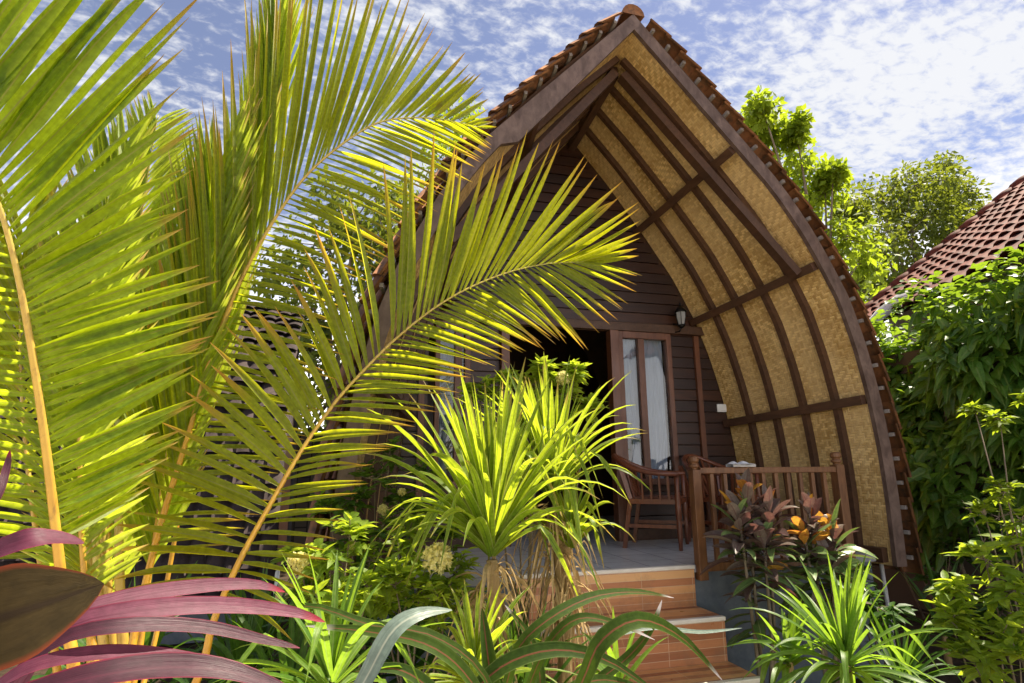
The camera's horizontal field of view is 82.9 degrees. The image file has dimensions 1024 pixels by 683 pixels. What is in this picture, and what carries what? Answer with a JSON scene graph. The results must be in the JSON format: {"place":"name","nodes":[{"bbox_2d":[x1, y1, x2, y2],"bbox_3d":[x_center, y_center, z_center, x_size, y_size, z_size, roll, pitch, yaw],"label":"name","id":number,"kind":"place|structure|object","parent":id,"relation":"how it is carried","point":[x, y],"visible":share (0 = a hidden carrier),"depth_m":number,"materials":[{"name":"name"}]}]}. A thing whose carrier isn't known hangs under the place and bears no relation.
{"place":"outdoors","nodes":[
{"label":"outdoors","id":0,"kind":"place"},
{"bbox_2d":[45,579,200,682],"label":"shade plant","id":1,"kind":"object","parent":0,"point":[49,670],"visible":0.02,"depth_m":3.34,"materials":[{"name":"green plant"}]},
{"bbox_2d":[0,568,1023,682],"bbox_3d":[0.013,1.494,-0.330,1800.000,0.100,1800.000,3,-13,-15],"label":"ground","id":2,"kind":"structure","parent":0,"point":[284,576],"depth_m":4.90,"materials":[{"name":"soil"}]},
{"bbox_2d":[30,560,234,682],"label":"shade plant","id":3,"kind":"object","parent":2,"relation":"on","point":[215,642],"visible":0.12,"depth_m":2.65,"materials":[{"name":"green plant"}]},
{"bbox_2d":[0,303,304,649],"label":"neighbour hut","id":4,"kind":"object","parent":2,"relation":"on","point":[228,562],"visible":0.09,"depth_m":5.56,"materials":[{"name":"brown wood"}]},
{"bbox_2d":[0,450,324,682],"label":"cordyline plant","id":5,"kind":"object","parent":2,"relation":"on","point":[45,610],"visible":1,"depth_m":0.81,"materials":[{"name":"purple plant"}]},
{"bbox_2d":[160,571,330,682],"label":"shade plant","id":6,"kind":"object","parent":2,"relation":"on","point":[232,644],"visible":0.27,"depth_m":3.10,"materials":[{"name":"green plant"}]},
{"bbox_2d":[187,561,344,682],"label":"shade plant","id":7,"kind":"object","parent":2,"relation":"on","point":[265,629],"visible":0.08,"depth_m":3.79,"materials":[{"name":"green plant"}]},
{"bbox_2d":[208,577,384,682],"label":"shade plant","id":8,"kind":"object","parent":2,"relation":"on","point":[296,635],"visible":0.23,"depth_m":2.57,"materials":[{"name":"green plant"}]},
{"bbox_2d":[280,435,322,567],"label":"boundary wall","id":9,"kind":"structure","parent":2,"relation":"on","point":[301,526],"depth_m":9.61,"materials":[{"name":"stone"}]},
{"bbox_2d":[0,0,641,682],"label":"coconut palm","id":10,"kind":"object","parent":2,"relation":"on","point":[126,316],"visible":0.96,"depth_m":2.20,"materials":[{"name":"green plant"}]},
{"bbox_2d":[213,545,448,682],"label":"bright clump","id":11,"kind":"object","parent":2,"relation":"on","point":[334,656],"visible":0.78,"depth_m":1.68,"materials":[{"name":"green plant"}]},
{"bbox_2d":[247,165,424,462],"bbox_3d":[-2.829,0.037,10.301,3.976,7.478,3.014,-3,-13,9],"label":"broadleaf tree","id":12,"kind":"object","parent":2,"relation":"on","point":[313,353],"visible":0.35,"depth_m":10.06,"materials":[{"name":"green plant"}]},
{"bbox_2d":[270,511,402,682],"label":"flowering shrub","id":13,"kind":"object","parent":2,"relation":"on","point":[350,526],"visible":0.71,"depth_m":2.71,"materials":[{"name":"green plant"}]},
{"bbox_2d":[262,537,454,682],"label":"shade plant","id":14,"kind":"object","parent":2,"relation":"on","point":[359,560],"visible":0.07,"depth_m":3.49,"materials":[{"name":"green plant"}]},
{"bbox_2d":[309,435,465,682],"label":"flowering shrub","id":15,"kind":"object","parent":2,"relation":"on","point":[363,493],"visible":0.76,"depth_m":3.51,"materials":[{"name":"green plant"}]},
{"bbox_2d":[307,566,514,682],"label":"shade plant","id":16,"kind":"object","parent":2,"relation":"on","point":[419,652],"visible":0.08,"depth_m":3.04,"materials":[{"name":"green plant"}]},
{"bbox_2d":[353,512,487,682],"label":"flowering shrub","id":17,"kind":"object","parent":2,"relation":"on","point":[394,569],"visible":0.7,"depth_m":2.71,"materials":[{"name":"green plant"}]},
{"bbox_2d":[413,88,484,183],"bbox_3d":[-1.402,-1.225,15.727,2.728,12.213,2.855,3,-13,-15],"label":"broadleaf tree","id":18,"kind":"object","parent":2,"relation":"on","point":[441,144],"visible":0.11,"depth_m":16.63,"materials":[{"name":"green plant"}]},
{"bbox_2d":[363,357,628,682],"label":"screw pine","id":19,"kind":"object","parent":2,"relation":"on","point":[495,492],"visible":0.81,"depth_m":2.63,"materials":[{"name":"green plant"}]},
{"bbox_2d":[418,580,577,682],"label":"bright clump","id":20,"kind":"object","parent":2,"relation":"on","point":[472,644],"visible":0.59,"depth_m":2.18,"materials":[{"name":"green plant"}]},
{"bbox_2d":[406,599,592,682],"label":"shade plant","id":21,"kind":"object","parent":2,"relation":"on","point":[546,663],"visible":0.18,"depth_m":2.54,"materials":[{"name":"green plant"}]},
{"bbox_2d":[429,587,591,682],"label":"shade plant","id":22,"kind":"object","parent":2,"relation":"on","point":[515,635],"visible":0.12,"depth_m":3.08,"materials":[{"name":"green plant"}]},
{"bbox_2d":[457,353,608,638],"bbox_3d":[0.156,1.173,3.481,1.027,2.211,0.407,3,-13,-15],"label":"flowering shrub","id":23,"kind":"object","parent":2,"relation":"on","point":[559,377],"visible":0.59,"depth_m":3.62,"materials":[{"name":"green plant"}]},
{"bbox_2d":[451,356,650,682],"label":"screw pine","id":24,"kind":"object","parent":2,"relation":"on","point":[548,416],"visible":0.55,"depth_m":3.07,"materials":[{"name":"green plant"}]},
{"bbox_2d":[305,4,924,682],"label":"bungalow","id":25,"kind":"object","parent":2,"relation":"on","point":[773,346],"visible":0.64,"depth_m":5.36,"materials":[{"name":"brown wood"}]},
{"bbox_2d":[432,320,470,487],"bbox_3d":[-0.568,0.574,5.446,0.335,1.556,0.120,3,-13,-15],"label":"window","id":26,"kind":"structure","parent":25,"relation":"in","point":[438,423],"depth_m":5.46,"materials":[{"name":"brown wood"}]},
{"bbox_2d":[619,331,680,484],"bbox_3d":[1.384,0.675,5.976,0.605,1.556,0.120,3,-13,-15],"label":"window","id":27,"kind":"structure","parent":25,"relation":"in","point":[642,389],"depth_m":6.00,"materials":[{"name":"brown wood"}]},
{"bbox_2d":[611,454,688,550],"bbox_3d":[1.246,1.436,5.292,0.625,0.823,0.582,-6,-13,22],"label":"armchair","id":28,"kind":"object","parent":25,"relation":"on","point":[638,499],"visible":1,"depth_m":5.12,"materials":[{"name":"brown wood"}]},
{"bbox_2d":[672,302,686,332],"bbox_3d":[1.782,-0.256,6.176,0.136,0.322,0.199,3,-13,-15],"label":"wall lantern","id":29,"kind":"object","parent":25,"relation":"attached to","point":[680,312],"depth_m":6.11,"materials":[{"name":"black metal"}]},
{"bbox_2d":[678,454,762,542],"bbox_3d":[1.949,1.482,5.532,0.582,0.823,0.625,6,-14,-29],"label":"armchair","id":30,"kind":"object","parent":25,"relation":"on","point":[719,495],"visible":0.34,"depth_m":5.51,"materials":[{"name":"brown wood"}]},
{"bbox_2d":[717,404,726,411],"bbox_3d":[2.234,0.709,6.176,0.110,0.084,0.023,3,-13,-15],"label":"light switch","id":31,"kind":"object","parent":25,"relation":"attached to","point":[721,407],"visible":1,"depth_m":6.17,"materials":[{"name":"white plastic"}]},
{"bbox_2d":[688,452,855,580],"bbox_3d":[1.981,1.295,4.404,1.380,0.897,0.082,3,-13,-15],"label":"porch railing","id":32,"kind":"object","parent":25,"relation":"on","point":[836,469],"visible":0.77,"depth_m":4.38,"materials":[{"name":"brown wood"}]},
{"bbox_2d":[726,461,755,466],"bbox_3d":[1.740,0.932,4.415,0.200,0.044,0.090,3,-13,-15],"label":"folded cloth","id":33,"kind":"object","parent":32,"relation":"on","point":[738,464],"visible":0.99,"depth_m":4.38,"materials":[{"name":"white fabric"}]},
{"bbox_2d":[576,609,666,679],"bbox_3d":[0.462,1.622,2.442,0.468,0.938,0.632,3,-13,-15],"label":"bright clump","id":34,"kind":"object","parent":2,"relation":"on","point":[614,653],"visible":0.3,"depth_m":2.50,"materials":[{"name":"green plant"}]},
{"bbox_2d":[515,564,759,682],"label":"garden steps","id":35,"kind":"structure","parent":2,"relation":"on","point":[670,659],"depth_m":3.76,"materials":[{"name":"brown wood"}]},
{"bbox_2d":[699,468,808,682],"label":"cordyline shrub","id":36,"kind":"object","parent":2,"relation":"on","point":[765,538],"visible":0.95,"depth_m":3.85,"materials":[{"name":"brown plant"}]},
{"bbox_2d":[740,597,855,682],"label":"strap clump","id":37,"kind":"object","parent":2,"relation":"on","point":[789,629],"visible":0.84,"depth_m":3.20,"materials":[{"name":"green plant"}]},
{"bbox_2d":[736,85,900,330],"bbox_3d":[6.050,-0.535,11.023,3.815,8.702,1.803,3,-13,-15],"label":"broadleaf tree","id":38,"kind":"object","parent":2,"relation":"on","point":[830,177],"visible":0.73,"depth_m":11.31,"materials":[{"name":"green plant"}]},
{"bbox_2d":[769,492,881,682],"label":"cordyline shrub","id":39,"kind":"object","parent":2,"relation":"on","point":[816,545],"visible":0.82,"depth_m":3.93,"materials":[{"name":"brown plant"}]},
{"bbox_2d":[726,549,959,682],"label":"strap clump","id":40,"kind":"object","parent":2,"relation":"on","point":[852,615],"visible":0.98,"depth_m":3.03,"materials":[{"name":"green plant"}]},
{"bbox_2d":[811,564,915,676],"bbox_3d":[2.597,2.014,4.211,0.653,0.847,0.712,7,-14,-30],"label":"shade shrub","id":41,"kind":"object","parent":2,"relation":"on","point":[880,609],"visible":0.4,"depth_m":4.08,"materials":[{"name":"green plant"}]},
{"bbox_2d":[879,564,895,645],"bbox_3d":[3.071,2.173,4.743,0.040,0.850,0.032,3,-13,-15],"label":"drain pipe","id":42,"kind":"object","parent":2,"relation":"on","point":[884,583],"visible":0.33,"depth_m":4.77,"materials":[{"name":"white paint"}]},
{"bbox_2d":[832,605,962,682],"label":"strap clump","id":43,"kind":"object","parent":2,"relation":"on","point":[909,659],"visible":0.62,"depth_m":3.51,"materials":[{"name":"green plant"}]},
{"bbox_2d":[820,149,993,335],"bbox_3d":[12.425,-0.840,17.418,7.222,11.991,4.061,3,-13,-15],"label":"broadleaf tree","id":44,"kind":"object","parent":2,"relation":"on","point":[948,200],"visible":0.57,"depth_m":17.55,"materials":[{"name":"green plant"}]},
{"bbox_2d":[907,535,979,612],"bbox_3d":[4.030,2.261,5.476,0.679,0.886,0.654,3,-13,-15],"label":"shade shrub","id":45,"kind":"object","parent":2,"relation":"on","point":[925,577],"visible":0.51,"depth_m":5.42,"materials":[{"name":"green plant"}]},
{"bbox_2d":[865,175,1023,348],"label":"neighbour house","id":46,"kind":"structure","parent":2,"relation":"on","point":[989,230],"depth_m":8.02,"materials":[{"name":"red tile"}]},
{"bbox_2d":[871,332,1023,628],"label":"garden wall","id":47,"kind":"structure","parent":2,"relation":"on","point":[898,588],"depth_m":6.22,"materials":[{"name":"stone"}]},
{"bbox_2d":[870,243,1023,634],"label":"climbing vine","id":48,"kind":"object","parent":47,"relation":"attached to","point":[950,375],"visible":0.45,"depth_m":5.39,"materials":[{"name":"green plant"}]},
{"bbox_2d":[882,552,1016,682],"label":"strap clump","id":49,"kind":"object","parent":2,"relation":"on","point":[947,659],"visible":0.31,"depth_m":4.50,"materials":[{"name":"green plant"}]},
{"bbox_2d":[921,518,1023,682],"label":"garden shrub","id":50,"kind":"object","parent":2,"relation":"on","point":[1005,637],"visible":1,"depth_m":3.26,"materials":[{"name":"green plant"}]},
{"bbox_2d":[942,493,1023,633],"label":"shade shrub","id":51,"kind":"object","parent":2,"relation":"on","point":[999,527],"visible":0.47,"depth_m":4.91,"materials":[{"name":"green plant"}]},
{"bbox_2d":[956,388,1023,670],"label":"yellow shrub","id":52,"kind":"object","parent":2,"relation":"on","point":[983,508],"visible":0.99,"depth_m":3.44,"materials":[{"name":"green plant"}]},
{"bbox_2d":[968,591,1021,638],"bbox_3d":[4.281,2.429,5.103,0.764,0.471,0.745,3,-13,-15],"label":"shade shrub","id":53,"kind":"object","parent":2,"relation":"on","point":[1000,609],"visible":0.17,"depth_m":5.08,"materials":[{"name":"green plant"}]},
{"bbox_2d":[0,0,1023,432],"label":"sky","id":54,"kind":"structure","parent":0,"point":[884,83],"materials":[{"name":"blue"}]},
{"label":"path","id":55,"kind":"structure","parent":0,"visible":0},
{"bbox_2d":[289,588,739,682],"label":"strap leaf plant","id":56,"kind":"object","parent":55,"relation":"on","point":[402,628],"visible":0.98,"depth_m":1.78,"materials":[{"name":"green plant"}]}
]}

